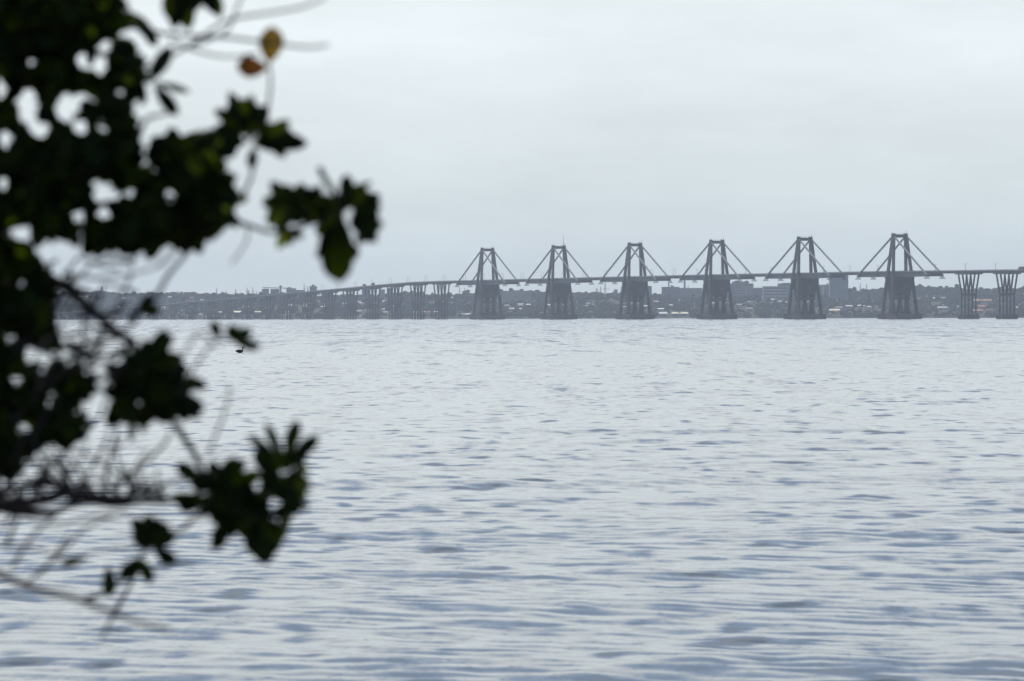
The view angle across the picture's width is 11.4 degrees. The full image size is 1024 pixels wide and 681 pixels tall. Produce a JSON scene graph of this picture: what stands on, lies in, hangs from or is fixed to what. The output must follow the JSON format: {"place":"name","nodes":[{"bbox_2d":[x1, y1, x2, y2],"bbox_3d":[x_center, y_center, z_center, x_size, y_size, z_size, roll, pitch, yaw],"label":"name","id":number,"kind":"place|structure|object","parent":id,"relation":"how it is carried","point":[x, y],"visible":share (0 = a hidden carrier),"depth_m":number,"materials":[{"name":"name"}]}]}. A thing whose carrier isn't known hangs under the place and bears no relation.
{"place":"outdoors","nodes":[
{"label":"outdoors","id":0,"kind":"place"},
{"bbox_2d":[0,318,1023,680],"bbox_3d":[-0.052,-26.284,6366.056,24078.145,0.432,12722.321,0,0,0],"label":"water","id":1,"kind":"structure","parent":0,"point":[682,500],"depth_m":78.29,"materials":[{"name":"grey liquid"}]},
{"bbox_2d":[57,231,1023,319],"bbox_3d":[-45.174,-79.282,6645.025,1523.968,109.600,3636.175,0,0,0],"label":"bridge","id":2,"kind":"structure","parent":1,"relation":"in","point":[898,285],"depth_m":6164.81,"materials":[{"name":"concrete"}]},
{"bbox_2d":[0,0,1023,294],"label":"sky","id":3,"kind":"structure","parent":0,"point":[514,127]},
{"bbox_2d":[60,293,1023,319],"bbox_3d":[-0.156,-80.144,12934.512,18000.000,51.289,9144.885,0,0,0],"label":"shore ground","id":4,"kind":"structure","parent":0,"point":[668,316],"depth_m":8515.78,"materials":[{"name":"grey"}]},
{"bbox_2d":[270,289,278,293],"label":"building","id":5,"kind":"structure","parent":4,"relation":"on","point":[275,291],"depth_m":9347.20,"materials":[{"name":"paint"}]},
{"bbox_2d":[286,287,295,292],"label":"office building","id":6,"kind":"structure","parent":4,"relation":"on","point":[289,289],"depth_m":9299.68,"materials":[{"name":"paint"}]},
{"bbox_2d":[309,285,316,295],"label":"office building","id":7,"kind":"structure","parent":4,"relation":"on","point":[313,287],"depth_m":9349.67,"materials":[{"name":"paint"}]},
{"bbox_2d":[362,289,367,302],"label":"office building","id":8,"kind":"structure","parent":4,"relation":"on","point":[363,294],"depth_m":9199.70,"materials":[{"name":"paint"}]},
{"bbox_2d":[379,289,384,301],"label":"office building","id":9,"kind":"structure","parent":4,"relation":"on","point":[382,293],"depth_m":9199.71,"materials":[{"name":"paint"}]},
{"bbox_2d":[502,291,531,304],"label":"warehouse","id":10,"kind":"structure","parent":4,"relation":"on","point":[509,296],"depth_m":9049.74,"materials":[{"name":"paint"}]},
{"bbox_2d":[57,284,1023,317],"bbox_3d":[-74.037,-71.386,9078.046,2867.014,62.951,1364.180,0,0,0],"label":"distant wood","id":11,"kind":"object","parent":4,"relation":"on","point":[952,300],"visible":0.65,"depth_m":8840.26,"materials":[{"name":"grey plant"}]},
{"bbox_2d":[648,286,651,296],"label":"office building","id":12,"kind":"structure","parent":4,"relation":"on","point":[650,289],"depth_m":9249.68,"materials":[{"name":"paint"}]},
{"bbox_2d":[659,312,667,315],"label":"warehouse","id":13,"kind":"structure","parent":4,"relation":"on","point":[663,313],"depth_m":8510.15,"materials":[{"name":"paint"}]},
{"bbox_2d":[662,286,679,297],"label":"office building","id":14,"kind":"structure","parent":4,"relation":"on","point":[672,291],"depth_m":9249.69,"materials":[{"name":"paint"}]},
{"bbox_2d":[671,312,688,315],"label":"warehouse","id":15,"kind":"structure","parent":4,"relation":"on","point":[680,314],"depth_m":8510.08,"materials":[{"name":"paint"}]},
{"bbox_2d":[680,288,701,297],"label":"office building","id":16,"kind":"structure","parent":4,"relation":"on","point":[685,292],"depth_m":9299.70,"materials":[{"name":"paint"}]},
{"bbox_2d":[730,281,753,300],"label":"apartment building","id":17,"kind":"structure","parent":4,"relation":"on","point":[738,288],"depth_m":9149.64,"materials":[{"name":"paint"}]},
{"bbox_2d":[746,288,761,300],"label":"office building","id":18,"kind":"structure","parent":4,"relation":"on","point":[752,292],"depth_m":9049.71,"materials":[{"name":"paint"}]},
{"bbox_2d":[762,283,787,301],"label":"office building","id":19,"kind":"structure","parent":4,"relation":"on","point":[779,291],"depth_m":8999.69,"materials":[{"name":"paint"}]},
{"bbox_2d":[782,283,790,293],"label":"office building","id":20,"kind":"structure","parent":4,"relation":"on","point":[786,284],"depth_m":9149.65,"materials":[{"name":"paint"}]},
{"bbox_2d":[819,285,822,294],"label":"office building","id":21,"kind":"structure","parent":4,"relation":"on","point":[821,289],"depth_m":9249.68,"materials":[{"name":"paint"}]},
{"bbox_2d":[823,283,828,295],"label":"office building","id":22,"kind":"structure","parent":4,"relation":"on","point":[826,289],"depth_m":9199.69,"materials":[{"name":"paint"}]},
{"bbox_2d":[829,275,847,300],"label":"tower block","id":23,"kind":"structure","parent":4,"relation":"on","point":[838,287],"depth_m":9099.68,"materials":[{"name":"paint"}]},
{"bbox_2d":[937,306,947,310],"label":"warehouse","id":24,"kind":"structure","parent":4,"relation":"on","point":[942,308],"depth_m":8660.06,"materials":[{"name":"paint"}]},
{"bbox_2d":[973,309,982,313],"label":"warehouse","id":25,"kind":"structure","parent":4,"relation":"on","point":[979,311],"depth_m":8560.63,"materials":[{"name":"paint"}]},
{"bbox_2d":[974,299,991,302],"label":"warehouse","id":26,"kind":"structure","parent":4,"relation":"on","point":[985,300],"depth_m":9009.79,"materials":[{"name":"paint"}]},
{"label":"near bank ground","id":27,"kind":"structure","parent":0,"visible":0},
{"bbox_2d":[0,0,383,641],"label":"tree","id":28,"kind":"object","parent":27,"relation":"on","point":[56,171],"visible":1,"depth_m":8.84,"materials":[{"name":"green plant"}]}
]}

